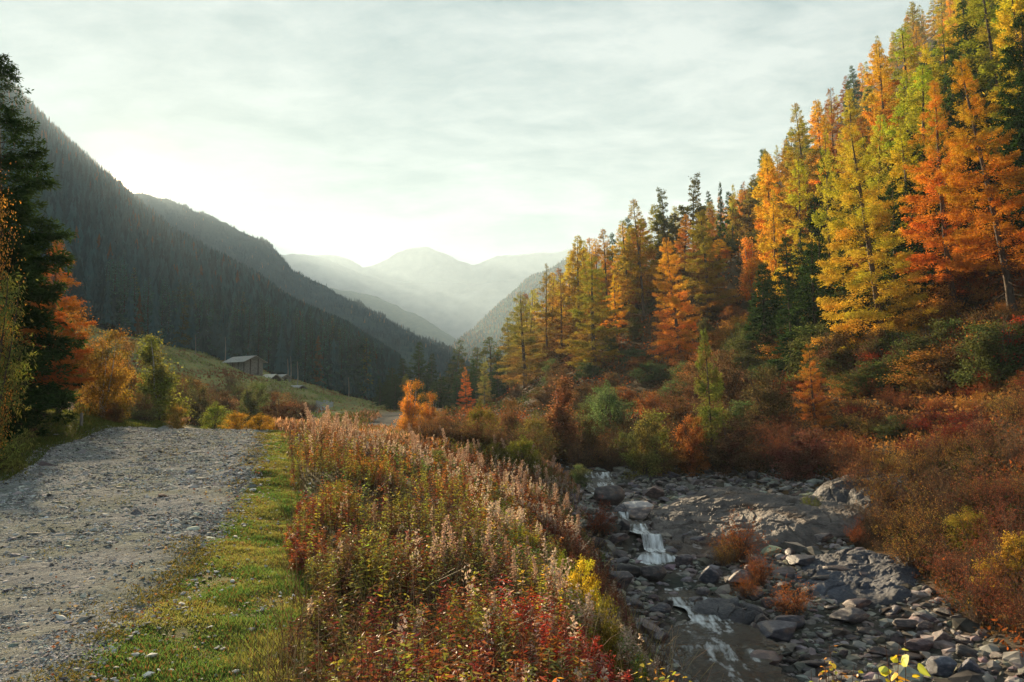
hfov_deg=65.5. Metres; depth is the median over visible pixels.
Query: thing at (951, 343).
alder bush
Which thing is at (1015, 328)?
alder bush
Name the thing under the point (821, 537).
boulder
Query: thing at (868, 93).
spruce tree
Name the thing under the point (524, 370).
larch tree
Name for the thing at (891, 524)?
shrub
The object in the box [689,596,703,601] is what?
boulder
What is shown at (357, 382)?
spruce tree
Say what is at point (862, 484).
shrub
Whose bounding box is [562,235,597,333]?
larch tree
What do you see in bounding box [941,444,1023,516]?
shrub
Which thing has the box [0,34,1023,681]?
ground
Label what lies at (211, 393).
shrub
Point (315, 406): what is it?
shrub
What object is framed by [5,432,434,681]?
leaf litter
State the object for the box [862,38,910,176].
larch tree
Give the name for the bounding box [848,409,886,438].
shrub
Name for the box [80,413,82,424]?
marker post
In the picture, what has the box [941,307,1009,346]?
alder bush
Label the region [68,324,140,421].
birch tree
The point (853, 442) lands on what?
shrub
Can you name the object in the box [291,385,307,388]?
stone hut
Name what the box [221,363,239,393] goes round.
shrub
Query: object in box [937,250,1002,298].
alder bush
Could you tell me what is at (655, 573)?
boulder
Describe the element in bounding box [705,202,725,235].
larch tree
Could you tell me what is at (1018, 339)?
alder bush
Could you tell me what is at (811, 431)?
shrub
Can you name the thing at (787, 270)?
spruce tree
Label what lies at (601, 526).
shrub
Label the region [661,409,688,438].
shrub
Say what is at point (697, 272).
alder bush
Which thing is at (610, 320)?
alder bush
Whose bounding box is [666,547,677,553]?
boulder
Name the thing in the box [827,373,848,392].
shrub
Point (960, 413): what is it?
shrub
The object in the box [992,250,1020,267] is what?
shrub
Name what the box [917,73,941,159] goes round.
larch tree
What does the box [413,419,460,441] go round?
shrub
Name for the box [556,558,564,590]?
willowherb
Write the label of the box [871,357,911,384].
alder bush
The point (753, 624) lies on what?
boulder
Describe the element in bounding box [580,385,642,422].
alder bush
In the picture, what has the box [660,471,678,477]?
boulder
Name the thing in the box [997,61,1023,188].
spruce tree
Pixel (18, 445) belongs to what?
willow bush
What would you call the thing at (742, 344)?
alder bush
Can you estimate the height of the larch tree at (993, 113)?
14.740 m
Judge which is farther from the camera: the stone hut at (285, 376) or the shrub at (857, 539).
the stone hut at (285, 376)
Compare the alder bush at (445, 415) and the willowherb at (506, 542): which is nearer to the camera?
the willowherb at (506, 542)
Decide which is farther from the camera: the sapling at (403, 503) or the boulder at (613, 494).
the boulder at (613, 494)
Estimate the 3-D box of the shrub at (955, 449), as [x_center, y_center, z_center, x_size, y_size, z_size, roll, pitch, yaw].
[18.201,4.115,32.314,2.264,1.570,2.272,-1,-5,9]
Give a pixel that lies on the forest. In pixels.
(105, 215)
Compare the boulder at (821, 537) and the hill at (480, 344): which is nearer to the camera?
the boulder at (821, 537)
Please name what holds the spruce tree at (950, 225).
on the ground at (386, 418)
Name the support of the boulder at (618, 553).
on the ground at (386, 418)
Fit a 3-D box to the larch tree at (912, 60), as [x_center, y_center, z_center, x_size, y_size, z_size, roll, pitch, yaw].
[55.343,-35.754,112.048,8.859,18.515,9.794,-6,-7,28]
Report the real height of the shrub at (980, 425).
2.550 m
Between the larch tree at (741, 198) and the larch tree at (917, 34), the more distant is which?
the larch tree at (917, 34)
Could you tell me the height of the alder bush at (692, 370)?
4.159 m
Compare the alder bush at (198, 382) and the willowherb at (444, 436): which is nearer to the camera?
the willowherb at (444, 436)
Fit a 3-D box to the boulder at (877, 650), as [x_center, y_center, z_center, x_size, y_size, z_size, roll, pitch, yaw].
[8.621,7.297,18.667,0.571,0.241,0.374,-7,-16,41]
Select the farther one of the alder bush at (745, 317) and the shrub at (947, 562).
the alder bush at (745, 317)
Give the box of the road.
[0,400,333,681]
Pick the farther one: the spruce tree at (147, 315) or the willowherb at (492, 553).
the spruce tree at (147, 315)
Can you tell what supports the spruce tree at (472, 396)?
on the ground at (386, 418)
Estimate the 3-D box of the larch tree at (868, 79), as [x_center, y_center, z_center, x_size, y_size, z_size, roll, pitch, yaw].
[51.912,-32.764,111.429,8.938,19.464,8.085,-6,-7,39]
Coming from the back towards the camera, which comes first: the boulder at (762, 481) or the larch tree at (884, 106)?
the larch tree at (884, 106)
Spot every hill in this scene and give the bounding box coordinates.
[5,92,363,398]
[134,193,469,380]
[279,254,527,339]
[329,288,456,344]
[445,251,648,382]
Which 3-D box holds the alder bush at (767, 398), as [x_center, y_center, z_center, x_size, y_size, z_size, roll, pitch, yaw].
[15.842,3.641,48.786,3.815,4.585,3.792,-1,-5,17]
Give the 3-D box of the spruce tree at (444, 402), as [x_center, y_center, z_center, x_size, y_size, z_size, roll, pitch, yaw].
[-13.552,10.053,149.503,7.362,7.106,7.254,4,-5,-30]
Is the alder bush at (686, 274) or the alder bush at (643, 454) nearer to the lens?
the alder bush at (643, 454)
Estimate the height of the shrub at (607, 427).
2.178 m
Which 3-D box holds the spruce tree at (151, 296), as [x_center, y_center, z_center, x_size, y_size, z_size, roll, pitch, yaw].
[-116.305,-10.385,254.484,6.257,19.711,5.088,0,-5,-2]
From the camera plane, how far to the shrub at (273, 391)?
117.58 m
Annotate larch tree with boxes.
[7,240,98,416]
[398,374,410,401]
[398,376,409,403]
[420,381,427,402]
[438,340,467,405]
[451,347,489,397]
[456,367,476,406]
[472,337,505,397]
[475,356,495,405]
[487,317,529,391]
[493,292,547,387]
[510,309,538,365]
[512,290,542,373]
[517,293,535,334]
[519,288,548,366]
[528,263,559,358]
[536,271,563,348]
[537,276,565,348]
[541,268,565,351]
[541,274,588,365]
[554,259,583,338]
[555,254,628,366]
[560,251,583,330]
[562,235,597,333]
[574,248,605,330]
[576,238,604,301]
[579,240,594,325]
[586,229,624,318]
[587,237,617,325]
[600,243,614,295]
[601,274,629,335]
[607,222,644,306]
[609,220,651,315]
[615,199,662,319]
[615,218,656,312]
[631,219,651,300]
[641,204,683,285]
[646,238,711,361]
[659,213,686,282]
[666,205,687,283]
[668,214,698,273]
[670,209,746,319]
[691,330,733,464]
[700,206,721,249]
[700,239,735,262]
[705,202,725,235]
[714,196,727,227]
[722,195,741,240]
[725,185,739,244]
[735,181,754,249]
[736,189,745,212]
[741,190,757,229]
[746,153,793,282]
[752,151,792,257]
[755,156,787,217]
[755,189,790,306]
[760,149,788,222]
[773,145,784,173]
[773,157,822,292]
[775,163,789,221]
[776,160,818,247]
[777,139,801,217]
[781,102,826,216]
[781,127,795,160]
[788,177,825,268]
[791,343,836,434]
[796,121,810,161]
[805,99,839,198]
[809,109,819,143]
[809,129,854,309]
[811,101,826,138]
[811,125,940,354]
[812,87,848,185]
[821,114,840,160]
[826,97,834,125]
[832,88,865,182]
[833,95,841,122]
[835,76,847,113]
[835,104,860,171]
[844,117,876,191]
[854,63,872,98]
[855,114,895,244]
[856,86,873,136]
[858,43,921,151]
[858,61,876,104]
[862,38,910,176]
[869,64,887,118]
[873,35,892,85]
[874,68,897,139]
[875,71,934,224]
[877,128,929,265]
[879,24,924,139]
[879,63,953,241]
[888,32,898,69]
[888,32,902,67]
[892,21,912,57]
[894,80,997,317]
[899,1,926,47]
[900,51,920,92]
[904,6,924,50]
[904,42,947,139]
[908,21,926,63]
[916,4,932,41]
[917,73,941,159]
[919,11,931,39]
[924,0,941,41]
[925,24,962,120]
[931,0,954,44]
[934,58,1023,312]
[935,0,949,29]
[936,0,957,40]
[939,0,964,91]
[939,0,986,95]
[946,0,1023,127]
[968,0,1002,94]
[983,0,1023,85]
[983,0,1023,142]
[983,20,1021,149]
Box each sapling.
[297,446,325,460]
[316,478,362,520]
[339,457,394,485]
[386,496,428,524]
[510,523,541,566]
[548,548,580,588]
[562,553,611,624]
[587,593,623,679]
[634,659,691,681]
[818,645,862,681]
[856,675,918,681]
[879,636,930,681]
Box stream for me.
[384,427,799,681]
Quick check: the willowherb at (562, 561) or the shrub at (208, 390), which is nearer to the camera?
the willowherb at (562, 561)
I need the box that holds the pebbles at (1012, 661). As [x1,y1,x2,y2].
[549,463,1023,681]
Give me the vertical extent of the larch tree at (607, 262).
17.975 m
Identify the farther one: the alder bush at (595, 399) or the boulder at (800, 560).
the alder bush at (595, 399)
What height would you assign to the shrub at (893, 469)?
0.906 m
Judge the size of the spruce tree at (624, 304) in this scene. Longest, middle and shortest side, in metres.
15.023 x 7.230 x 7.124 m
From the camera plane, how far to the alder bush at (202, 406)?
61.57 m
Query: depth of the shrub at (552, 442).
40.44 m
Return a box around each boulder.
[588,537,607,547]
[593,485,624,504]
[604,515,617,521]
[609,533,629,543]
[609,571,633,589]
[611,550,627,557]
[611,563,640,575]
[614,504,626,511]
[616,483,625,486]
[616,557,629,563]
[618,518,629,530]
[622,501,653,519]
[624,597,643,608]
[640,565,665,581]
[644,486,664,498]
[649,602,671,613]
[653,631,668,641]
[655,481,665,485]
[658,497,669,502]
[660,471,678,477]
[665,483,676,488]
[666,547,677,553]
[675,486,688,491]
[675,554,693,565]
[686,492,697,495]
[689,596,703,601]
[690,536,704,541]
[695,587,709,594]
[699,566,719,583]
[704,554,716,560]
[709,476,719,478]
[717,590,726,597]
[726,470,737,475]
[729,570,752,584]
[736,592,746,600]
[738,554,761,564]
[744,564,758,574]
[746,471,757,478]
[749,650,783,665]
[750,622,759,628]
[754,613,768,623]
[756,480,768,483]
[757,591,763,596]
[757,620,796,641]
[761,597,781,608]
[769,483,778,487]
[772,615,804,629]
[777,572,794,578]
[777,581,788,587]
[782,652,792,656]
[782,658,797,664]
[784,548,794,555]
[786,554,814,565]
[798,654,809,660]
[800,660,826,667]
[802,586,811,592]
[811,575,829,580]
[814,533,833,541]
[816,632,827,638]
[822,565,851,570]
[824,605,835,609]
[825,676,844,681]
[829,607,869,622]
[834,669,852,675]
[838,649,847,657]
[842,598,871,608]
[844,634,859,640]
[856,626,881,635]
[860,679,882,681]
[866,646,892,656]
[885,605,901,614]
[892,618,918,629]
[901,652,922,660]
[904,638,933,650]
[912,612,936,623]
[916,620,932,629]
[926,656,956,676]
[932,630,951,641]
[933,608,952,616]
[950,614,963,619]
[955,635,972,644]
[956,644,978,656]
[958,658,980,671]
[976,629,990,637]
[990,651,1002,659]
[1015,672,1023,675]
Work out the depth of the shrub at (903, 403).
42.95 m
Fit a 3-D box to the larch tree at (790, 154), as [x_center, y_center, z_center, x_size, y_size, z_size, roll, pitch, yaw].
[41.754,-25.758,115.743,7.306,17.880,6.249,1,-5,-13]
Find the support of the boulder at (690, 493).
on the ground at (386, 418)
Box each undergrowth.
[73,360,582,496]
[275,413,630,611]
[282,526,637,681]
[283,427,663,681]
[442,74,1023,656]
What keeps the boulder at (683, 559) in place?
on the ground at (386, 418)
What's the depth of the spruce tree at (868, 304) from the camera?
56.96 m
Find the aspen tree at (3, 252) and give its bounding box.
[0,161,29,455]
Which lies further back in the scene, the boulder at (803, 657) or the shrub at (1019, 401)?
the shrub at (1019, 401)
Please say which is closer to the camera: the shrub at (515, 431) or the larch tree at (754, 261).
the shrub at (515, 431)
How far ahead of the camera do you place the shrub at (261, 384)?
115.94 m
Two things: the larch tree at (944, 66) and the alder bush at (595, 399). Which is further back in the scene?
the larch tree at (944, 66)
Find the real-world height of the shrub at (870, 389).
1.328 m
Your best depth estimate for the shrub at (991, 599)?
19.02 m
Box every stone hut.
[278,374,291,381]
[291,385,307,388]
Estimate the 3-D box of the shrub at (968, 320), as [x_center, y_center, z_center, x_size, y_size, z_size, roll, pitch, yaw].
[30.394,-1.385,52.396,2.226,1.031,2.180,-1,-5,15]
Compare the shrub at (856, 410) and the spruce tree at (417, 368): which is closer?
the shrub at (856, 410)
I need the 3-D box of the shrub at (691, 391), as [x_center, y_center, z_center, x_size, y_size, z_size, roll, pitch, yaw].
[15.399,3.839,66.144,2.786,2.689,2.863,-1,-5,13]
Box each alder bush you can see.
[96,402,125,422]
[130,393,154,419]
[161,402,188,428]
[179,375,209,393]
[180,385,223,427]
[195,400,232,428]
[206,390,242,419]
[236,381,275,426]
[258,391,299,420]
[285,405,316,421]
[380,446,397,462]
[414,449,449,469]
[432,408,458,426]
[459,401,504,433]
[483,442,508,464]
[497,397,526,438]
[501,434,544,474]
[508,382,525,400]
[516,410,557,461]
[526,384,561,410]
[535,354,553,366]
[540,357,560,383]
[542,376,565,399]
[543,359,569,384]
[547,367,576,394]
[551,338,579,364]
[562,354,576,370]
[566,417,602,467]
[568,381,600,410]
[569,463,592,488]
[571,362,610,378]
[573,403,600,420]
[577,394,592,409]
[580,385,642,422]
[583,372,621,400]
[583,377,630,437]
[595,315,617,337]
[601,332,618,355]
[604,334,621,347]
[609,430,637,465]
[610,311,646,327]
[610,385,638,408]
[615,347,649,364]
[619,406,677,479]
[621,317,644,340]
[623,355,655,372]
[630,359,673,381]
[632,391,667,414]
[638,285,660,306]
[646,394,703,434]
[648,447,684,476]
[651,333,677,354]
[657,377,691,398]
[663,357,736,399]
[664,351,699,377]
[664,360,686,383]
[665,291,686,307]
[668,364,687,389]
[670,312,699,329]
[670,413,712,476]
[671,360,696,388]
[672,267,693,280]
[674,344,733,382]
[678,317,698,336]
[690,346,749,412]
[691,260,712,280]
[692,295,711,314]
[693,317,716,342]
[696,319,732,349]
[702,304,719,320]
[704,399,764,430]
[708,417,765,478]
[709,367,758,396]
[712,313,753,352]
[714,313,748,351]
[716,238,736,258]
[716,327,749,363]
[718,238,740,253]
[719,301,746,325]
[722,320,759,369]
[726,349,766,379]
[733,230,762,248]
[740,363,799,432]
[743,331,775,366]
[744,358,797,382]
[751,324,785,363]
[751,328,801,372]
[758,428,837,480]
[777,321,847,384]
[804,330,860,386]
[808,342,863,383]
[810,339,841,380]
[814,308,902,347]
[818,360,894,397]
[822,363,848,385]
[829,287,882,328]
[829,346,858,376]
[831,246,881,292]
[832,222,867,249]
[842,337,899,380]
[850,295,928,340]
[852,331,896,358]
[853,325,897,383]
[854,345,898,383]
[855,329,916,371]
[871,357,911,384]
[871,413,913,440]
[874,334,934,392]
[874,342,960,387]
[879,329,944,378]
[889,315,966,385]
[896,328,931,350]
[900,343,978,393]
[909,282,968,334]
[915,319,1000,380]
[929,326,968,367]
[930,332,974,367]
[933,343,972,374]
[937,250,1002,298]
[938,322,1022,358]
[939,505,1000,553]
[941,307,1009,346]
[944,318,1023,393]
[944,319,1023,383]
[952,328,1023,389]
[965,530,1023,608]
[968,314,1023,377]
[990,322,1023,377]
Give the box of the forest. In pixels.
[0,77,678,400]
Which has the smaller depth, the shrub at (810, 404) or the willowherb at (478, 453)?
the willowherb at (478, 453)
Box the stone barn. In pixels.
[223,355,267,375]
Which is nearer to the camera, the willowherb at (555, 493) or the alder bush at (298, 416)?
the willowherb at (555, 493)
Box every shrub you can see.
[124,401,169,421]
[168,372,192,396]
[170,377,182,398]
[174,381,195,407]
[175,372,193,394]
[176,381,194,402]
[196,382,216,398]
[199,386,216,402]
[211,382,230,394]
[213,387,238,408]
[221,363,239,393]
[226,374,243,399]
[231,383,256,398]
[255,375,267,396]
[268,383,279,402]
[285,388,303,415]
[296,392,313,411]
[307,399,322,412]
[394,417,458,442]
[405,413,462,442]
[407,426,470,441]
[412,407,442,431]
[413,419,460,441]
[423,427,474,445]
[426,422,492,449]
[435,415,478,442]
[439,408,470,430]
[448,427,492,449]
[449,413,513,450]
[456,410,526,448]
[458,432,495,450]
[467,429,508,456]
[483,424,529,441]
[496,415,538,445]
[496,427,554,458]
[503,414,567,458]
[504,436,550,458]
[510,420,553,446]
[526,419,555,456]
[535,428,552,453]
[548,429,568,457]
[552,430,600,467]
[554,433,579,458]
[567,411,587,438]
[567,436,619,467]
[568,449,616,467]
[572,407,589,430]
[579,494,619,538]
[581,436,614,452]
[582,406,603,433]
[582,429,638,471]
[587,423,632,445]
[593,417,632,437]
[594,414,636,433]
[598,410,649,438]
[601,420,633,446]
[603,423,629,458]
[610,417,648,437]
[614,427,661,456]
[623,420,676,456]
[647,419,677,446]
[657,419,678,439]
[658,385,688,411]
[659,429,686,466]
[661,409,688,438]
[666,432,709,468]
[681,392,704,412]
[683,379,702,402]
[686,398,698,424]
[690,422,737,470]
[694,400,720,425]
[708,508,779,563]
[709,532,743,566]
[714,405,749,437]
[721,395,742,414]
[729,569,764,598]
[738,544,778,586]
[741,398,765,433]
[747,421,790,471]
[750,412,783,444]
[763,422,798,460]
[764,573,823,614]
[769,377,786,388]
[774,412,808,440]
[782,375,804,391]
[783,418,839,448]
[793,392,823,414]
[794,374,826,391]
[800,491,822,505]
[803,390,835,404]
[803,438,859,473]
[813,426,849,441]
[821,411,867,427]
[821,430,867,474]
[824,369,845,389]
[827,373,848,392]
[828,384,851,399]
[830,427,874,455]
[830,440,893,480]
[831,461,901,489]
[836,394,866,409]
[838,397,866,418]
[840,486,908,535]
[843,515,872,545]
[847,376,889,397]
[847,449,918,513]
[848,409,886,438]
[854,447,886,463]
[855,405,902,426]
[864,494,938,540]
[865,514,956,571]
[870,385,910,404]
[870,448,908,473]
[873,464,916,474]
[882,481,966,550]
[883,410,916,433]
[885,428,947,485]
[886,460,952,518]
[888,390,922,410]
[889,434,927,456]
[901,373,927,391]
[902,410,950,433]
[903,372,947,394]
[907,419,963,477]
[909,524,980,589]
[910,392,963,411]
[912,407,950,422]
[915,465,985,526]
[916,422,970,452]
[924,417,973,436]
[925,401,987,424]
[930,424,979,461]
[930,523,1023,625]
[936,438,1008,478]
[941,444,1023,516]
[944,413,1000,435]
[946,379,987,399]
[946,460,1021,506]
[948,508,1023,603]
[951,389,993,411]
[954,398,1016,463]
[956,314,982,325]
[958,491,1023,562]
[961,475,1023,541]
[966,370,1010,399]
[978,414,1023,472]
[978,565,1023,638]
[980,385,1022,410]
[981,377,1023,426]
[983,546,1023,633]
[984,259,1000,275]
[986,297,1021,314]
[986,302,1023,322]
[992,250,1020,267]
[1001,374,1023,425]
[1003,368,1023,415]
[1003,459,1023,503]
[1004,370,1023,383]
[1004,415,1023,470]
[1007,454,1023,500]
[1008,262,1023,275]
[1008,370,1023,390]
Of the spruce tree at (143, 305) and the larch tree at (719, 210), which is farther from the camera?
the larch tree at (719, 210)
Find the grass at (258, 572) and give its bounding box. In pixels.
[0,319,401,681]
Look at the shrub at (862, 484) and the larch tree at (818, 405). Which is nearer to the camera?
the shrub at (862, 484)
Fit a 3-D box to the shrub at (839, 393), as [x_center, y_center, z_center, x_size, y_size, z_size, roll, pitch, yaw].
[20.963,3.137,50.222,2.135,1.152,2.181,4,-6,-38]
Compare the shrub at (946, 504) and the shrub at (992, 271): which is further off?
the shrub at (992, 271)
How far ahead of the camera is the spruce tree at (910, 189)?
66.66 m
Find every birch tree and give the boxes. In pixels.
[45,306,121,412]
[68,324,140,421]
[107,335,144,409]
[126,329,200,422]
[393,379,427,430]
[417,392,441,426]
[538,372,584,459]
[731,233,760,300]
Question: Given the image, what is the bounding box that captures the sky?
[0,0,949,266]
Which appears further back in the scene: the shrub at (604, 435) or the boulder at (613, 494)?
the shrub at (604, 435)
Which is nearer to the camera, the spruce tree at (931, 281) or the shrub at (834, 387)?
the shrub at (834, 387)
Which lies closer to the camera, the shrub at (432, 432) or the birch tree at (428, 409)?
the shrub at (432, 432)
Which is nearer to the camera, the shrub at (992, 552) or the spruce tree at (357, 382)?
the shrub at (992, 552)
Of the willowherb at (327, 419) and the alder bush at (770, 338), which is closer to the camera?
the willowherb at (327, 419)
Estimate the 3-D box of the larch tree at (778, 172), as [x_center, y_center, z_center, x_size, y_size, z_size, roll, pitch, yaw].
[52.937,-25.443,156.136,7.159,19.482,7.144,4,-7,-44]
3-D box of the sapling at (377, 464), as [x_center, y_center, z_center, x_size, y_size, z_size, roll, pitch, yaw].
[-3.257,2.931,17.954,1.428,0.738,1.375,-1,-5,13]
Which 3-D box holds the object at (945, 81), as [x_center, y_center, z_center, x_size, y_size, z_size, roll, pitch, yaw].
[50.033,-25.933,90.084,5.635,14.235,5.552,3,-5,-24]
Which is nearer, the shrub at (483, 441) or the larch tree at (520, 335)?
the shrub at (483, 441)
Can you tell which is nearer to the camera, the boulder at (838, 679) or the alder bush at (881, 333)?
the boulder at (838, 679)
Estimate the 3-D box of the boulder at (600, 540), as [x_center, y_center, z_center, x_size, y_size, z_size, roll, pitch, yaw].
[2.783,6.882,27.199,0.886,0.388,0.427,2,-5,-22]
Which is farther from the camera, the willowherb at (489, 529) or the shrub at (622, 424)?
the shrub at (622, 424)
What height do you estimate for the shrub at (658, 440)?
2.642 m
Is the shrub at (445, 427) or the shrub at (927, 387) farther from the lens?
the shrub at (927, 387)
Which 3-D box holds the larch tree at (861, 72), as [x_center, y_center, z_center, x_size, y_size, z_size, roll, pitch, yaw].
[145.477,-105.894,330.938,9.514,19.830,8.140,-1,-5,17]
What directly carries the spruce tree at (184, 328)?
on the ground at (386, 418)
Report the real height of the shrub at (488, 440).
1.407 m
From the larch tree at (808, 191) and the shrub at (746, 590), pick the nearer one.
the shrub at (746, 590)
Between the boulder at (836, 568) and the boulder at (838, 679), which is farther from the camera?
the boulder at (836, 568)
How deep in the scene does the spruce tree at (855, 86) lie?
310.88 m
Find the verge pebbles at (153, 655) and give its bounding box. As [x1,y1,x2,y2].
[91,434,343,681]
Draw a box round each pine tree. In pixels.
[642,186,686,287]
[673,172,717,263]
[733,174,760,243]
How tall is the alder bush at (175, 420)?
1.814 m
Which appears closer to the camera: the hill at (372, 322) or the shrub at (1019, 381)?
the shrub at (1019, 381)
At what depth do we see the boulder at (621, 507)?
31.05 m
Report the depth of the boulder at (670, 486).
38.51 m
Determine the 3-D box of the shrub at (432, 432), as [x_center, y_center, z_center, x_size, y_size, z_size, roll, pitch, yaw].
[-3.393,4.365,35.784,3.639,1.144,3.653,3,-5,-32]
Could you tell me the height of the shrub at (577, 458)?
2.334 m
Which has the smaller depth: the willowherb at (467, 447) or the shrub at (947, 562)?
the shrub at (947, 562)
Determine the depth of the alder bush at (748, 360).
71.14 m
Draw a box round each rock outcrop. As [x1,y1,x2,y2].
[646,486,864,562]
[687,597,763,625]
[794,548,921,609]
[813,469,927,517]
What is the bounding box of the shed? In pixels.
[263,374,283,380]
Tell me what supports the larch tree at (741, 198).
on the ground at (386, 418)
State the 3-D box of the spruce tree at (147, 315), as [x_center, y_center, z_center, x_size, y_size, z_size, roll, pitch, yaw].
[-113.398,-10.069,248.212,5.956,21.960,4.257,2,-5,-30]
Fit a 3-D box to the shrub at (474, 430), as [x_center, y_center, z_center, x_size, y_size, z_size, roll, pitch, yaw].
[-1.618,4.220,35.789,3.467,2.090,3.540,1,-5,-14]
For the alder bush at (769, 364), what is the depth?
65.06 m
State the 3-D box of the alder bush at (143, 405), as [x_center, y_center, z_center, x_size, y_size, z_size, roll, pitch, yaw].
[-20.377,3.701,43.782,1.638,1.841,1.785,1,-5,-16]
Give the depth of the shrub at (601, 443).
44.23 m
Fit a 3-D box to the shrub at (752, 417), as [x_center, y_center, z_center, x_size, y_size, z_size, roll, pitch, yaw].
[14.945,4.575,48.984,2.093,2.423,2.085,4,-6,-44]
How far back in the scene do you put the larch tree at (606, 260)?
186.67 m
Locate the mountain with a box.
[311,234,690,283]
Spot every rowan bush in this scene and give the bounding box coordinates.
[216,410,249,429]
[241,412,278,429]
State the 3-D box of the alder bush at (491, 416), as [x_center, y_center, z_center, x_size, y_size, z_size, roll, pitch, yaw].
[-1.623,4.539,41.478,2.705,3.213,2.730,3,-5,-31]
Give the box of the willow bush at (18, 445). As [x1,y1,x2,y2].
[0,258,45,475]
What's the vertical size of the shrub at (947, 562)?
1.820 m
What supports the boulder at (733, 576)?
on the ground at (386, 418)
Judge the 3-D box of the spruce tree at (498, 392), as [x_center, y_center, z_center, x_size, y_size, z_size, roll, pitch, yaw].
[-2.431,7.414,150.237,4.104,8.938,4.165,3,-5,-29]
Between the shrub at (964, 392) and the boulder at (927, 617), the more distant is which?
the shrub at (964, 392)
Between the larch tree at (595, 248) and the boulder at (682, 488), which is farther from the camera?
the larch tree at (595, 248)
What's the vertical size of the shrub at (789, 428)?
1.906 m
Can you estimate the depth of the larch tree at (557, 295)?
149.76 m
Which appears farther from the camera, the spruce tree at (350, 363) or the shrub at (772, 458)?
the spruce tree at (350, 363)
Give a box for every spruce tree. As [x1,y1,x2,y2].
[0,53,88,437]
[0,284,59,442]
[3,244,83,411]
[103,269,115,328]
[109,263,119,325]
[110,262,120,327]
[114,271,134,333]
[114,272,123,331]
[120,272,130,333]
[125,272,145,336]
[131,267,140,293]
[136,281,146,334]
[137,279,154,335]
[137,281,149,337]
[139,276,154,337]
[169,294,191,347]
[228,306,236,358]
[291,318,299,378]
[292,321,303,379]
[296,320,312,381]
[315,327,335,388]
[317,324,329,385]
[342,332,355,395]
[344,335,357,395]
[346,336,354,387]
[352,333,366,393]
[352,334,367,397]
[358,340,373,399]
[359,338,373,399]
[371,379,386,405]
[381,367,412,402]
[383,378,401,407]
[385,374,402,408]
[397,358,414,395]
[405,341,436,404]
[411,380,427,414]
[424,353,444,404]
[424,376,458,407]
[427,381,441,405]
[444,356,461,396]
[449,372,463,404]
[456,387,467,403]
[459,371,478,406]
[464,360,481,403]
[480,371,498,405]
[491,357,506,397]
[493,347,506,389]
[603,232,620,320]
[610,245,627,312]
[611,405,623,430]
[621,218,644,300]
[705,191,716,234]
[715,182,725,244]
[720,190,740,245]
[741,263,783,372]
[742,183,756,235]
[742,262,779,353]
[751,149,779,233]
[752,274,775,341]
[765,279,811,377]
[768,236,804,325]
[783,241,843,369]
[787,233,848,363]
[793,194,838,300]
[801,135,814,180]
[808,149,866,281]
[828,247,859,330]
[837,206,859,262]
[841,81,862,132]
[843,66,863,106]
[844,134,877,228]
[847,261,889,340]
[858,88,881,137]
[859,135,898,240]
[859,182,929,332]
[869,163,900,263]
[876,131,931,260]
[877,180,938,295]
[910,208,961,308]
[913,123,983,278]
[918,48,935,77]
[919,276,968,301]
[922,159,944,247]
[928,168,987,284]
[930,40,941,90]
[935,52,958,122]
[935,107,978,215]
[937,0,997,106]
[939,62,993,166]
[949,79,968,121]
[957,72,993,126]
[962,145,999,220]
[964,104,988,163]
[968,11,1023,254]
[975,134,997,198]
[976,0,1005,55]
[977,79,999,147]
[987,161,1018,258]
[996,94,1023,242]
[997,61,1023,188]
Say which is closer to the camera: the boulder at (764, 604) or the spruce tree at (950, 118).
the boulder at (764, 604)
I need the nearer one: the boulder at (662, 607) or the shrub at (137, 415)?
the boulder at (662, 607)
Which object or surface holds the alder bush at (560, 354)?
on the ground at (386, 418)
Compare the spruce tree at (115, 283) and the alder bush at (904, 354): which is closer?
the alder bush at (904, 354)
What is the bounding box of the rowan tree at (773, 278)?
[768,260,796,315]
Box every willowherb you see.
[303,402,313,427]
[309,418,317,450]
[323,405,332,438]
[328,413,338,444]
[333,423,345,450]
[344,412,348,431]
[346,419,351,445]
[348,418,355,447]
[353,412,357,427]
[372,502,376,532]
[403,529,409,562]
[412,431,418,451]
[430,527,439,554]
[435,521,448,588]
[441,428,446,448]
[445,515,460,592]
[456,529,465,582]
[465,443,469,462]
[477,451,485,474]
[478,524,492,582]
[480,530,484,566]
[489,545,496,586]
[496,525,500,561]
[504,535,507,557]
[510,548,517,599]
[514,475,525,506]
[517,460,523,478]
[521,470,527,491]
[525,546,530,580]
[531,555,540,609]
[553,482,559,512]
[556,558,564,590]
[556,569,564,632]
[561,470,569,494]
[561,492,568,516]
[565,495,569,514]
[575,514,582,532]
[576,484,579,500]
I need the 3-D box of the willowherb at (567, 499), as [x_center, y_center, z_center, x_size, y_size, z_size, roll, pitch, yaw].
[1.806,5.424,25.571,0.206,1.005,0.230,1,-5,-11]
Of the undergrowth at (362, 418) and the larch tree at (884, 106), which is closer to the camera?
the undergrowth at (362, 418)
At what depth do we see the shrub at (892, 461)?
34.98 m
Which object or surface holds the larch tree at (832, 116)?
on the ground at (386, 418)
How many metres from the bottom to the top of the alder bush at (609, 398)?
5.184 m
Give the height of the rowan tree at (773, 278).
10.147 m
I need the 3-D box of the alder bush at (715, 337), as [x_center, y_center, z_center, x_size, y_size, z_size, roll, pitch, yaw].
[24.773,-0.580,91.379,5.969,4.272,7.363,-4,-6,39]
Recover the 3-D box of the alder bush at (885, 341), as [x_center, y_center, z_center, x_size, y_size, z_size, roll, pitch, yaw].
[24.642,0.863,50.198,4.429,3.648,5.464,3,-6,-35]
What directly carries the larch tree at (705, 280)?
on the ground at (386, 418)

